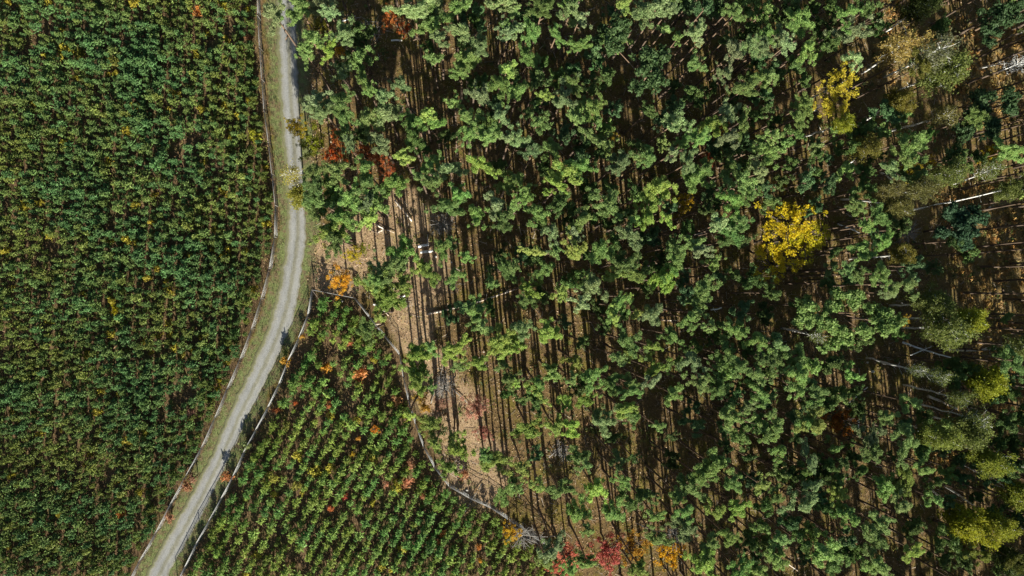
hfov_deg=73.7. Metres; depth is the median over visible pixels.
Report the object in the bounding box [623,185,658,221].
pine tree
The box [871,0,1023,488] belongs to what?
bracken
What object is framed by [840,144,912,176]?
pine tree
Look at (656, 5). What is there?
pine tree
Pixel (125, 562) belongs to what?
young pine
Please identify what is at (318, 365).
young pine
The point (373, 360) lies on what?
young bush
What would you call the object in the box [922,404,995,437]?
birch tree
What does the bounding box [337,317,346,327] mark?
young pine
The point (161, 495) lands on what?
young pine
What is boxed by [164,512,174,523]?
autumn bush
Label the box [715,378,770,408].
pine tree
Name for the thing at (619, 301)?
pine tree
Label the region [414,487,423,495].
young pine
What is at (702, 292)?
pine tree
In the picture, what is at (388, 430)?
young pine
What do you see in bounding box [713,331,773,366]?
pine tree
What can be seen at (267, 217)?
young bush
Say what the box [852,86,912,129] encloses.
birch tree
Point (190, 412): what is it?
autumn bush
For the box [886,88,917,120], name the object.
birch tree
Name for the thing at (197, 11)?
autumn bush
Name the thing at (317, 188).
pine tree
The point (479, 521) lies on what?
young pine
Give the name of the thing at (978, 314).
birch tree
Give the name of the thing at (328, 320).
young pine
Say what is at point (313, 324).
young pine
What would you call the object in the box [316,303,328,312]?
young pine
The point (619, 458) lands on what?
pine tree
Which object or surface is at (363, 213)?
pine tree
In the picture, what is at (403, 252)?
pine tree
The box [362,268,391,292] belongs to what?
pine tree
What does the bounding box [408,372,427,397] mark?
pine tree
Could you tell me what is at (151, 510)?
young pine
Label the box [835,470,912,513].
pine tree
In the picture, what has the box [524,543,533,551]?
young pine
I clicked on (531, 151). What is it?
pine tree
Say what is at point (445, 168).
pine tree
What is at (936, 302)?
birch tree
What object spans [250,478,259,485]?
young pine
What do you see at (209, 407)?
young pine
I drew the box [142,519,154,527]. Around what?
young bush
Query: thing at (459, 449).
pine tree
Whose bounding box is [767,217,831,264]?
maple tree
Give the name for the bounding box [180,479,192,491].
autumn bush
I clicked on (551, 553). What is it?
pine tree
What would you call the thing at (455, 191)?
pine tree
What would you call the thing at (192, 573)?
young pine
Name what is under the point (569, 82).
pine tree
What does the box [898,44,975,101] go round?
birch tree
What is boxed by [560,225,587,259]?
pine tree
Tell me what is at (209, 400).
young bush
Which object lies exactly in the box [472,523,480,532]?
young pine
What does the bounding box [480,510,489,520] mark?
young pine
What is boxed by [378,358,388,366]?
young pine
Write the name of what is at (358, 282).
pine tree
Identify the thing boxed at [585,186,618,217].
pine tree
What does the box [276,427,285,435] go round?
young pine
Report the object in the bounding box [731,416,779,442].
pine tree
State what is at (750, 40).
pine tree
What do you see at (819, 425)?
pine tree
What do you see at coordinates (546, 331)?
pine tree
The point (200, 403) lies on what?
young pine
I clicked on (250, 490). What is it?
young pine
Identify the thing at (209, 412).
young pine
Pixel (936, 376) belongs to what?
birch tree
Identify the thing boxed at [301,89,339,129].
pine tree
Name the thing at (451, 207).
pine tree
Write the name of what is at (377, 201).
pine tree
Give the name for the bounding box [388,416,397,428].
young pine
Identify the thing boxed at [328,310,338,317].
young pine
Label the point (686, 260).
fallen twigs
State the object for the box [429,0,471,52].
pine tree
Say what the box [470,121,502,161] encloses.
pine tree
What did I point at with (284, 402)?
young pine
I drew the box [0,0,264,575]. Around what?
young pine plantation
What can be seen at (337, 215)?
pine tree
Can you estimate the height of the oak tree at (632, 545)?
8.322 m
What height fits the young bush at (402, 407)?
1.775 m
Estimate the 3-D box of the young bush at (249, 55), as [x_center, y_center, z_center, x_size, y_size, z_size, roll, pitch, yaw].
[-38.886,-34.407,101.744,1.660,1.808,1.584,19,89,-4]
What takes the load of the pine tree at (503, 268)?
on the ground at (498, 420)
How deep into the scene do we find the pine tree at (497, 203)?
88.29 m
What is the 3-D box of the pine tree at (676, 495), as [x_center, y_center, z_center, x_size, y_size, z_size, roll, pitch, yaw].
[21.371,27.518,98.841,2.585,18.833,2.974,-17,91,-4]
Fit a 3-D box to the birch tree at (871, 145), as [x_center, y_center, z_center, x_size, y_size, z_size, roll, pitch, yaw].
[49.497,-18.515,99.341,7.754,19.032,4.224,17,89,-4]
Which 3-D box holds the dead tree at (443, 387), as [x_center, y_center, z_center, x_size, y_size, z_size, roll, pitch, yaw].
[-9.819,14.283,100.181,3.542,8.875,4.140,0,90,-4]
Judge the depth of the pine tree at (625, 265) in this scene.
89.20 m
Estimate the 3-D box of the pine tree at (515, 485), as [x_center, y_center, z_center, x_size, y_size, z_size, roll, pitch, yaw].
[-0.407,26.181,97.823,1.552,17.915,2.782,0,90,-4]
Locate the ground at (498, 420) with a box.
[0,0,1023,575]
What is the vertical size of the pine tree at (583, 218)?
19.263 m
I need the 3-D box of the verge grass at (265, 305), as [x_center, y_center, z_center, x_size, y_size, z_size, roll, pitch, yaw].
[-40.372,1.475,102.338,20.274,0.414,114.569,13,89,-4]
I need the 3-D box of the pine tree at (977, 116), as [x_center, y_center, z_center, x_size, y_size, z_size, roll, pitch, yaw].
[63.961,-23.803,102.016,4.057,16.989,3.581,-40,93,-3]
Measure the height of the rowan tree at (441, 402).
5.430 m
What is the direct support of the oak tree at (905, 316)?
on the ground at (498, 420)
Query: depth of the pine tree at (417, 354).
88.06 m
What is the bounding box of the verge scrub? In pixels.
[131,0,328,573]
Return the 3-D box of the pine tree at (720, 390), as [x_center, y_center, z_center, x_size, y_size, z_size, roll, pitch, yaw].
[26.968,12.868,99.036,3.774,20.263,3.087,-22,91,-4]
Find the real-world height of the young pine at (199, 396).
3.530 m
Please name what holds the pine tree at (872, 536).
on the ground at (498, 420)
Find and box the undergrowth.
[312,0,1023,575]
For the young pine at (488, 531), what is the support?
on the ground at (498, 420)
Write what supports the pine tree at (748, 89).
on the ground at (498, 420)
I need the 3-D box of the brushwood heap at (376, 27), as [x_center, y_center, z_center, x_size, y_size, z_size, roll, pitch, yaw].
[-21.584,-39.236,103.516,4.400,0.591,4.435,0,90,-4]
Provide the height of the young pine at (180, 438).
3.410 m
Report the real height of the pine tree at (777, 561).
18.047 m
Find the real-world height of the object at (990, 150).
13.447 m
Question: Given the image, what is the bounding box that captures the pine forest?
[294,0,1023,575]
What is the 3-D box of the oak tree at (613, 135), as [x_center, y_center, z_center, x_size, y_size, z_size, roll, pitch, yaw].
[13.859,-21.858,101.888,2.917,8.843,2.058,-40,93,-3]
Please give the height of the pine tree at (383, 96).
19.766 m
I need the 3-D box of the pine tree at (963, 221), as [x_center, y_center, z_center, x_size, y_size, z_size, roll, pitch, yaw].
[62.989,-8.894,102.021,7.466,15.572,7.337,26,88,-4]
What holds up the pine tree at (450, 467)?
on the ground at (498, 420)
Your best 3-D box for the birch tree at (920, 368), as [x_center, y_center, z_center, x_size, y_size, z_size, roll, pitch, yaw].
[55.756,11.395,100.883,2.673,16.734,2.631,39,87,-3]
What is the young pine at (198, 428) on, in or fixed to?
on the ground at (498, 420)
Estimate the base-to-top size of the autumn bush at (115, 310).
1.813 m
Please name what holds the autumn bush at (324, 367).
on the ground at (498, 420)
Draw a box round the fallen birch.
[902,342,950,357]
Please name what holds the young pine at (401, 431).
on the ground at (498, 420)
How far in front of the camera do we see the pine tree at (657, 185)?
89.41 m
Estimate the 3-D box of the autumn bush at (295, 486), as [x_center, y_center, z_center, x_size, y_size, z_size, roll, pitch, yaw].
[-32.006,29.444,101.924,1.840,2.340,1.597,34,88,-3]
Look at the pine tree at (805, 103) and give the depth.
91.94 m
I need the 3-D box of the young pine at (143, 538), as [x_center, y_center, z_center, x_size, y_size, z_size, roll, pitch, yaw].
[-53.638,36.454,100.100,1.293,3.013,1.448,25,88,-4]
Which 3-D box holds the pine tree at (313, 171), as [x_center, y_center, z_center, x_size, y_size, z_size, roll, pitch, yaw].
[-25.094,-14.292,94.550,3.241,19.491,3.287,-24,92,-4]
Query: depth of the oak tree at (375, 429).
101.56 m
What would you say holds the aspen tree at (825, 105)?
on the ground at (498, 420)
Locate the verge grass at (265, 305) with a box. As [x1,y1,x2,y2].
[140,0,320,572]
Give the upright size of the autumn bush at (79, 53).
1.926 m
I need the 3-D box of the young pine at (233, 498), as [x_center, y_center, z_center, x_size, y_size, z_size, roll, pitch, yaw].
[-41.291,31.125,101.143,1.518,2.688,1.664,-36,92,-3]
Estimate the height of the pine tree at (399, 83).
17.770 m
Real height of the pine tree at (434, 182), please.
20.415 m
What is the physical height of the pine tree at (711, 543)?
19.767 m
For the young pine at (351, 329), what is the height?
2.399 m
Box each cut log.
[418,243,428,247]
[420,249,432,253]
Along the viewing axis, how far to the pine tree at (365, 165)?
86.05 m
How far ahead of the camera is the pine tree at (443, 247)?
87.41 m
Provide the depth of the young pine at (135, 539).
100.00 m
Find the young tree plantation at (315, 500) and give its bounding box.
[215,325,566,575]
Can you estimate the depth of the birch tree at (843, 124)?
92.46 m
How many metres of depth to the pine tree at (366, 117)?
88.22 m
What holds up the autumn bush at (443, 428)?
on the ground at (498, 420)
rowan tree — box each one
[433,392,452,411]
[460,392,496,420]
[472,425,492,440]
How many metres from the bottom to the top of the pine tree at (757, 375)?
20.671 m
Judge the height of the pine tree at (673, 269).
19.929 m
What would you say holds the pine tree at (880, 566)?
on the ground at (498, 420)
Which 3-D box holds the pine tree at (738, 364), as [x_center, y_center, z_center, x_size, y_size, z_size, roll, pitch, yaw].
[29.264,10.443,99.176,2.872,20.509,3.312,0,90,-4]
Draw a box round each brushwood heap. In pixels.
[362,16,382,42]
[433,370,455,386]
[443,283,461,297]
[450,461,464,479]
[513,526,546,553]
[553,439,569,463]
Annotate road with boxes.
[146,0,305,575]
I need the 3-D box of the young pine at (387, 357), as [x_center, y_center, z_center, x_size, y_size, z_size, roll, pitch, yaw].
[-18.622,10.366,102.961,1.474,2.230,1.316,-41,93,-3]
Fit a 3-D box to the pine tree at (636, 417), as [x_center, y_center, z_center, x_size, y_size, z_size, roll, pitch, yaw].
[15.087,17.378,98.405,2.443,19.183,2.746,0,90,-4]
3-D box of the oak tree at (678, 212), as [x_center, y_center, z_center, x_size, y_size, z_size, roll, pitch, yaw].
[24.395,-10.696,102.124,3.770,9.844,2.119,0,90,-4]
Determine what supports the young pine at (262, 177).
on the ground at (498, 420)
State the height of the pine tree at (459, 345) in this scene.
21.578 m
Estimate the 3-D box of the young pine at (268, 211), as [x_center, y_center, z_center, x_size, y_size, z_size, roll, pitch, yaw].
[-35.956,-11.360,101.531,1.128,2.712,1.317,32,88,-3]
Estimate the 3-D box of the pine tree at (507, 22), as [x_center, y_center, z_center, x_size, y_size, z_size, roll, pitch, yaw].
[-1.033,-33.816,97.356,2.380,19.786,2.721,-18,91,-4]
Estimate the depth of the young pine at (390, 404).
102.53 m
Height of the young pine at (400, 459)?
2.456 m
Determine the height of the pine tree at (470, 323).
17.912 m
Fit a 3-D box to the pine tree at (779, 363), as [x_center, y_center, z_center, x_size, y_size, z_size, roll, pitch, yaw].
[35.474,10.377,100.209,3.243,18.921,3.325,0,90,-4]
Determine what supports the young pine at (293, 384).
on the ground at (498, 420)
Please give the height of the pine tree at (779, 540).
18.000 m
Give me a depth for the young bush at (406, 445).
103.23 m
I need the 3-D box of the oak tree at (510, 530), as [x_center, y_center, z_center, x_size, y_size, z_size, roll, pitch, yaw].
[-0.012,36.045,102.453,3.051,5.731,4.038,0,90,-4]
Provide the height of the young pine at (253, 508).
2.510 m
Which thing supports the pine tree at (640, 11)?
on the ground at (498, 420)
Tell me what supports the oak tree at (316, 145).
on the ground at (498, 420)
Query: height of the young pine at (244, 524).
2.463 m
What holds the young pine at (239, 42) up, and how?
on the ground at (498, 420)
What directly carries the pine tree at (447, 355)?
on the ground at (498, 420)
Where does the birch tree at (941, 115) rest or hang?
on the ground at (498, 420)
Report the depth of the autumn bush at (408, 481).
102.86 m
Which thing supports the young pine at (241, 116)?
on the ground at (498, 420)
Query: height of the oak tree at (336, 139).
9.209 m
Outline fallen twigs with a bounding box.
[304,0,1023,575]
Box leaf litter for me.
[304,0,1023,575]
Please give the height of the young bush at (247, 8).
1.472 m
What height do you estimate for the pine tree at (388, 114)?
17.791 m
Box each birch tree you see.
[277,158,305,188]
[285,183,307,211]
[782,327,831,344]
[798,112,855,139]
[840,192,916,219]
[845,133,884,164]
[848,242,916,265]
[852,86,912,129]
[861,21,936,73]
[866,357,930,379]
[873,172,906,202]
[881,362,958,387]
[883,28,968,82]
[884,0,945,32]
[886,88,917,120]
[888,280,958,319]
[892,103,960,130]
[896,419,966,452]
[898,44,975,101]
[899,173,943,204]
[901,303,981,352]
[902,384,978,414]
[905,155,969,190]
[908,306,991,332]
[910,173,1023,210]
[922,362,1009,402]
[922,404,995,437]
[928,488,1003,551]
[933,408,997,453]
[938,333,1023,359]
[942,484,1023,542]
[953,159,1008,184]
[958,442,1019,479]
[967,467,1023,513]
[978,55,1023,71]
[990,542,1023,575]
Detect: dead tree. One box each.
[429,213,456,236]
[433,373,456,400]
[505,523,554,548]
[636,522,698,553]
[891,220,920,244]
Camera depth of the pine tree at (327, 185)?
88.24 m
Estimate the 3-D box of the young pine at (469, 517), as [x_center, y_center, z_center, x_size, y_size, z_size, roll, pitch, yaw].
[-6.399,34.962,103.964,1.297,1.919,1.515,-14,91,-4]
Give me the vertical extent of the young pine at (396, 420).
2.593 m
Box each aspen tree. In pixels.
[811,86,848,118]
[813,60,858,104]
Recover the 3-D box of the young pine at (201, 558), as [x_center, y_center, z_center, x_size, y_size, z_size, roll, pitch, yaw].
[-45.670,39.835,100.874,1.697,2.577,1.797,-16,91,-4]
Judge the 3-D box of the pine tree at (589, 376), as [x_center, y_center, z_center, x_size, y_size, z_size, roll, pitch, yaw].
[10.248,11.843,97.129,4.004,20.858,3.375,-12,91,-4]
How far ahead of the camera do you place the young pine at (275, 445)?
101.29 m
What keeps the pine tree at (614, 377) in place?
on the ground at (498, 420)
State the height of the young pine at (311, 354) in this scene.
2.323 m
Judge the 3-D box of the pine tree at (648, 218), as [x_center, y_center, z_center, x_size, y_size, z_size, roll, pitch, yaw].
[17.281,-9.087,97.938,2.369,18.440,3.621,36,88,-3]
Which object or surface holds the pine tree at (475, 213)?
on the ground at (498, 420)
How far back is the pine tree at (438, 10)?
89.04 m
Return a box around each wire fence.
[131,0,278,575]
[180,289,317,575]
[312,289,353,297]
[354,297,549,547]
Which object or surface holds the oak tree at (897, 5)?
on the ground at (498, 420)
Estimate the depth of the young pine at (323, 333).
101.44 m
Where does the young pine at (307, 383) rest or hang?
on the ground at (498, 420)
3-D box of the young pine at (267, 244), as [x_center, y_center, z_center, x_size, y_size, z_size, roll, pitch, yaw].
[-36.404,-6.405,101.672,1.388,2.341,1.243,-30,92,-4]
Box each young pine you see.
[112,556,123,566]
[113,551,123,560]
[113,563,123,570]
[122,558,129,565]
[129,556,137,562]
[132,529,140,537]
[132,537,140,543]
[140,534,150,541]
[141,508,149,516]
[141,515,151,522]
[143,522,155,534]
[147,504,157,513]
[148,518,156,525]
[158,473,168,482]
[158,484,167,493]
[158,493,165,498]
[158,498,166,504]
[158,505,166,512]
[166,488,174,495]
[168,475,178,483]
[169,455,176,463]
[169,470,176,476]
[174,472,183,480]
[176,433,186,442]
[176,452,184,459]
[177,464,186,472]
[183,456,193,463]
[185,451,192,457]
[186,439,194,445]
[187,569,198,575]
[191,444,199,452]
[194,438,201,444]
[194,556,203,567]
[195,390,207,402]
[195,424,203,431]
[197,552,208,563]
[198,378,209,388]
[198,399,206,407]
[200,565,215,575]
[204,416,211,422]
[205,385,214,391]
[205,401,214,410]
[205,409,212,416]
[208,527,219,539]
[208,560,216,567]
[211,388,220,399]
[211,547,225,557]
[213,524,225,531]
[215,345,224,354]
[215,361,223,368]
[215,540,225,551]
[216,517,225,526]
[221,353,232,362]
[221,378,229,384]
[221,535,229,542]
[224,339,232,346]
[225,506,231,512]
[225,528,233,536]
[226,514,239,525]
[227,493,238,503]
[229,343,239,352]
[230,328,240,334]
[230,334,239,340]
[231,351,240,357]
[232,510,242,518]
[233,320,240,325]
[234,44,244,53]
[234,297,243,305]
[234,503,244,513]
[236,58,245,68]
[237,40,244,47]
[238,113,247,122]
[238,474,249,484]
[239,21,246,27]
[239,30,245,37]
[239,518,250,529]
[240,312,246,319]
[241,10,248,18]
[243,85,250,91]
[243,286,251,294]
[243,295,250,301]
[243,299,252,307]
[243,457,256,470]
[243,470,250,476]
[243,492,251,499]
[244,42,253,53]
[244,70,253,78]
[245,57,253,67]
[245,484,255,493]
[246,20,254,29]
[246,66,253,74]
[246,148,254,155]
[246,263,254,271]
[248,91,257,98]
[248,101,255,109]
[248,501,260,513]
[249,96,257,103]
[249,452,260,463]
[250,4,256,12]
[250,85,257,92]
[250,291,260,299]
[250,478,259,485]
[251,78,258,86]
[253,272,260,278]
[253,466,266,479]
[254,252,262,260]
[254,266,261,272]
[254,449,263,456]
[255,120,263,128]
[255,138,261,145]
[255,152,261,158]
[256,440,268,451]
[259,174,268,181]
[260,477,272,491]
[261,170,267,177]
[261,459,270,468]
[262,435,271,445]
[263,234,270,241]
[263,242,271,247]
[264,194,273,203]
[265,208,273,214]
[265,454,273,460]
[268,419,280,429]
[268,449,278,457]
[271,441,280,450]
[273,436,282,444]
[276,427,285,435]
[278,396,291,408]
[287,376,301,389]
[290,369,302,381]
[298,368,305,375]
[299,361,308,369]
[302,377,314,389]
[304,328,315,335]
[306,317,322,330]
[307,349,317,358]
[307,374,315,381]
[311,345,319,351]
[314,340,321,346]
[314,360,323,370]
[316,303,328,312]
[318,295,331,306]
[318,329,328,338]
[325,316,334,324]
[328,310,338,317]
[334,300,341,307]
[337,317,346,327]
[339,310,347,319]
[341,333,351,345]
[343,305,352,314]
[347,326,355,333]
[350,315,360,323]
[351,342,362,350]
[354,335,364,345]
[359,347,367,356]
[364,343,374,351]
[376,410,388,419]
[377,388,385,395]
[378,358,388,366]
[379,368,386,374]
[382,353,391,359]
[384,380,389,387]
[385,426,393,434]
[386,400,395,408]
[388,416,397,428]
[390,435,401,447]
[391,385,400,396]
[392,414,399,422]
[393,407,402,416]
[395,455,405,463]
[396,425,407,436]
[398,449,406,456]
[399,467,409,478]
[406,435,413,443]
[412,465,422,474]
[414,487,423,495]
[417,478,427,490]
[418,459,425,469]
[423,475,430,482]
[423,495,431,504]
[425,492,432,500]
[427,485,437,495]
[431,500,444,512]
[436,493,444,501]
[440,488,450,497]
[445,504,453,512]
[450,518,460,529]
[456,510,464,518]
[458,503,466,512]
[463,517,473,528]
[466,513,474,520]
[467,507,477,515]
[469,528,479,537]
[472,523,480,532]
[475,516,483,524]
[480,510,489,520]
[485,539,496,551]
[486,529,492,535]
[489,516,499,526]
[490,537,499,546]
[500,537,508,547]
[513,542,520,551]
[523,549,532,559]
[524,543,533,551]
[537,566,544,575]
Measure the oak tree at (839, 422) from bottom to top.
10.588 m
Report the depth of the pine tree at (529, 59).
90.02 m
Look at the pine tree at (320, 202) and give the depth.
86.73 m
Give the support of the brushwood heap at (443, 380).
on the ground at (498, 420)
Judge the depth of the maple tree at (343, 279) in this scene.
97.94 m
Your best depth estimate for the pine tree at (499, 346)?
86.72 m
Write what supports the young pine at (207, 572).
on the ground at (498, 420)
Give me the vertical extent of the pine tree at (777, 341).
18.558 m
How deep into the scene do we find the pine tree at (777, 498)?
91.14 m
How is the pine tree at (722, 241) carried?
on the ground at (498, 420)
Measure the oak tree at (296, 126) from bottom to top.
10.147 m
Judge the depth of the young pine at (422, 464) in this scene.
102.73 m
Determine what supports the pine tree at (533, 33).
on the ground at (498, 420)
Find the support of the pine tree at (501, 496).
on the ground at (498, 420)
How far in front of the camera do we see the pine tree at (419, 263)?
89.06 m
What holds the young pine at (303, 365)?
on the ground at (498, 420)
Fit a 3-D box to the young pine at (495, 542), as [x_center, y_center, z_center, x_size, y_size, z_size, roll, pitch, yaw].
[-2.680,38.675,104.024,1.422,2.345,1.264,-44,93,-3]
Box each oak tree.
[283,113,307,141]
[295,121,324,161]
[308,14,333,35]
[321,141,347,166]
[330,126,352,154]
[334,42,345,56]
[351,143,380,172]
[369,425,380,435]
[372,147,388,167]
[378,162,395,180]
[381,7,404,32]
[396,21,413,38]
[502,519,522,543]
[605,131,619,140]
[616,528,650,565]
[649,536,688,571]
[671,192,696,213]
[673,206,686,223]
[700,146,723,166]
[773,172,797,194]
[820,401,857,436]
[864,0,922,29]
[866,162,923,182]
[899,154,936,168]
[900,310,910,326]
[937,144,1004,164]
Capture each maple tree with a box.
[325,262,352,299]
[340,245,360,263]
[355,243,370,255]
[544,559,567,575]
[556,541,589,567]
[585,531,623,575]
[748,242,805,289]
[753,201,827,257]
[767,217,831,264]
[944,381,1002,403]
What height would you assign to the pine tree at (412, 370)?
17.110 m
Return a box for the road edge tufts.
[157,29,306,562]
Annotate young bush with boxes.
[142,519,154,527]
[202,541,213,554]
[203,397,214,405]
[243,6,250,11]
[244,50,253,60]
[251,285,257,292]
[260,219,271,228]
[263,215,270,220]
[287,390,296,399]
[301,354,315,366]
[348,320,358,328]
[363,335,379,347]
[370,356,378,363]
[397,401,407,411]
[400,440,411,452]
[448,496,459,507]
[494,529,502,538]
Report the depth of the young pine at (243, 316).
100.95 m
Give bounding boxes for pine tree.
[261,0,301,55]
[280,0,319,43]
[296,29,337,80]
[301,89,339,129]
[301,174,337,204]
[301,190,341,213]
[303,159,327,187]
[305,102,333,131]
[305,197,325,221]
[307,219,353,245]
[308,0,344,46]
[316,31,349,88]
[320,171,339,198]
[321,230,355,258]
[324,159,356,188]
[324,191,355,215]
[325,208,357,242]
[328,16,357,66]
[330,56,360,105]
[330,82,355,127]
[334,176,368,209]
[337,106,362,144]
[342,196,369,222]
[353,175,385,202]
[353,264,394,300]
[354,153,378,185]
[355,69,376,107]
[355,315,384,346]
[358,107,384,135]
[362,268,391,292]
[366,248,391,277]
[367,132,394,163]
[368,191,390,216]
[374,291,407,311]
[375,87,402,140]
[376,88,399,130]
[379,172,408,198]
[381,255,408,284]
[382,0,434,58]
[385,233,419,260]
[387,75,411,113]
[389,267,415,297]
[392,361,429,384]
[399,108,427,140]
[399,116,425,162]
[403,342,432,369]
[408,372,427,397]
[409,3,440,65]
[411,167,436,194]
[413,258,424,274]
[416,0,443,48]
[416,403,441,440]
[417,174,442,198]
[420,148,444,177]
[420,259,440,288]
[424,195,466,219]
[427,112,447,148]
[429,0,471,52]
[429,26,451,80]
[429,452,462,480]
[431,162,469,182]
[434,239,450,267]
[441,341,469,368]
[444,265,467,289]
[444,332,471,355]
[447,423,476,469]
[448,22,469,41]
[448,181,472,204]
[449,58,469,103]
[453,41,481,93]
[454,125,474,155]
[458,107,489,143]
[462,351,488,370]
[463,29,488,73]
[463,79,490,110]
[465,313,481,331]
[466,155,501,183]
[466,293,484,322]
[467,204,489,230]
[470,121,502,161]
[479,432,513,477]
[483,190,505,221]
[484,0,517,50]
[486,322,515,355]
[487,74,510,113]
[491,209,512,232]
[493,103,510,143]
[493,172,511,197]
[493,463,513,507]
[494,252,518,283]
[498,16,516,66]
[501,369,532,391]
[502,170,523,196]
[507,75,527,119]
[507,114,530,164]
[507,457,518,497]
[509,319,537,341]
[510,189,533,213]
[510,405,548,438]
[513,291,535,309]
[516,277,544,299]
[517,138,544,170]
[517,183,537,203]
[518,35,541,81]
[520,17,540,70]
[522,0,554,53]
[522,374,551,406]
[523,203,550,227]
[524,110,553,151]
[525,367,544,395]
[527,259,555,283]
[530,394,548,413]
[533,316,563,343]
[536,136,562,169]
[536,506,566,563]
[537,359,561,381]
[541,176,567,203]
[541,404,564,437]
[542,22,565,71]
[543,456,578,499]
[546,190,575,219]
[547,153,581,188]
[549,72,580,123]
[551,382,572,412]
[551,523,577,575]
[553,404,579,438]
[554,0,581,52]
[554,72,586,113]
[557,158,599,182]
[558,349,582,379]
[560,205,592,234]
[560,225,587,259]
[560,431,590,475]
[564,488,592,522]
[565,383,597,408]
[566,35,592,63]
[568,521,596,568]
[572,362,608,395]
[573,92,607,138]
[580,464,608,504]
[581,238,615,265]
[581,272,608,302]
[582,402,634,437]
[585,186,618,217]
[588,367,629,398]
[588,479,628,522]
[592,290,631,324]
[594,434,625,471]
[596,149,629,182]
[596,389,638,419]
[596,449,630,490]
[598,376,622,396]
[599,244,641,274]
[600,322,648,359]
[601,373,643,400]
[601,468,643,511]
[602,260,644,283]
[603,342,643,362]
[604,12,671,96]
[607,225,642,250]
[609,396,640,429]
[611,0,652,60]
[611,522,651,575]
[618,144,655,180]
[619,204,654,231]
[621,470,659,505]
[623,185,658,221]
[626,0,672,53]
[627,174,678,204]
[630,302,662,325]
[630,356,672,376]
[630,486,666,521]
[634,510,675,546]
[636,339,663,360]
[640,326,684,346]
[640,377,684,406]
[641,266,676,295]
[642,248,685,270]
[644,110,696,148]
[645,462,687,507]
[648,474,694,525]
[650,149,698,183]
[653,135,689,163]
[654,262,678,283]
[654,456,711,502]
[654,493,698,543]
[657,234,706,254]
[658,48,708,97]
[659,309,697,334]
[661,17,706,71]
[662,125,711,162]
[662,446,719,485]
[663,295,707,309]
[664,349,708,385]
[665,371,711,393]
[668,164,715,193]
[668,518,717,575]
[669,513,716,561]
[671,156,714,185]
[671,274,722,302]
[675,114,727,149]
[675,475,726,520]
[676,438,734,476]
[676,505,719,548]
[677,372,734,399]
[683,360,727,386]
[683,394,761,431]
[684,249,726,271]
[685,495,741,547]
[688,97,741,134]
[688,451,742,494]
[689,2,746,58]
[689,61,731,106]
[689,188,743,217]
[689,334,736,371]
[692,214,754,246]
[694,128,739,157]
[695,39,743,85]
[695,155,742,185]
[695,214,747,233]
[695,235,734,247]
[697,316,748,339]
[697,354,750,378]
[697,528,754,575]
[698,164,757,200]
[699,414,750,451]
[700,77,759,121]
[701,104,750,152]
[704,186,762,209]
[705,482,752,521]
[706,33,760,80]
[706,359,772,391]
[710,528,768,575]
[712,392,757,415]
[713,154,768,190]
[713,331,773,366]
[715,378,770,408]
[716,347,776,372]
[717,35,776,84]
[717,135,780,168]
[723,23,778,71]
[728,464,785,503]
[731,332,790,357]
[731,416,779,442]
[731,522,790,570]
[734,23,785,73]
[734,426,786,466]
[735,407,783,443]
[736,350,786,376]
[743,68,778,91]
[743,144,786,169]
[746,362,810,400]
[746,511,794,550]
[750,6,814,58]
[751,342,807,368]
[751,469,822,513]
[753,91,813,132]
[754,109,808,139]
[759,39,817,81]
[761,436,817,473]
[766,406,826,434]
[767,510,844,568]
[768,376,830,398]
[772,408,816,435]
[780,525,850,575]
[786,3,863,57]
[787,466,849,509]
[791,286,903,353]
[795,487,859,528]
[799,262,870,284]
[801,196,867,218]
[805,14,881,60]
[807,239,877,261]
[812,203,892,231]
[813,260,892,291]
[815,524,893,575]
[818,0,883,43]
[822,430,883,463]
[823,226,893,251]
[824,160,905,186]
[825,397,901,429]
[825,457,897,503]
[825,493,895,535]
[827,414,886,448]
[833,274,919,300]
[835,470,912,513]
[837,515,889,563]
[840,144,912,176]
[841,417,919,469]
[842,448,914,498]
[843,279,896,299]
[849,439,935,474]
[850,46,931,100]
[854,129,928,170]
[857,518,925,564]
[865,130,928,155]
[878,67,961,105]
[909,517,991,566]
[910,101,992,139]
[923,199,990,251]
[924,344,1023,384]
[928,136,1023,171]
[933,518,1023,574]
[937,85,1022,144]
[958,0,1023,48]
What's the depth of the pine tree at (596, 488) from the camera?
90.34 m
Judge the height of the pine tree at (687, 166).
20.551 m
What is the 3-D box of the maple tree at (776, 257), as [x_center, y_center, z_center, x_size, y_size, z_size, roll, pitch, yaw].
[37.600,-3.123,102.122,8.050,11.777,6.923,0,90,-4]
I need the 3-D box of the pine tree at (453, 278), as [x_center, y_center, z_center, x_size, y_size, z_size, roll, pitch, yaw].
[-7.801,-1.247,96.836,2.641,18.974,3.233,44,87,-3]
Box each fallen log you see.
[394,199,411,221]
[426,288,516,315]
[927,395,957,409]
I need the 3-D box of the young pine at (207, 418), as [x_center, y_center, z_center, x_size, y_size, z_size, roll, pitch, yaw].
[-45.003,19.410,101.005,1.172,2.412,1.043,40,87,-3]
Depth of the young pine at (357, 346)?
102.21 m
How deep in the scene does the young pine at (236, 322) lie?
100.82 m
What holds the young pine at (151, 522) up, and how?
on the ground at (498, 420)
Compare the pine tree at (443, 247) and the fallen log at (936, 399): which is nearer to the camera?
the pine tree at (443, 247)
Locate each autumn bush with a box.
[73,47,85,60]
[107,54,119,68]
[110,304,118,314]
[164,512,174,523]
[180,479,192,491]
[186,408,195,415]
[186,471,197,483]
[191,5,201,16]
[220,471,234,481]
[238,439,251,452]
[244,33,251,40]
[248,128,262,145]
[261,468,279,485]
[272,407,282,412]
[279,356,291,366]
[281,345,288,356]
[281,416,291,430]
[290,479,301,490]
[319,362,331,373]
[352,367,367,384]
[390,394,402,405]
[401,410,413,422]
[401,478,414,489]
[406,460,416,469]
[411,392,427,406]
[419,403,431,413]
[426,435,442,449]
[435,423,449,435]
[438,529,445,537]
[458,470,467,481]

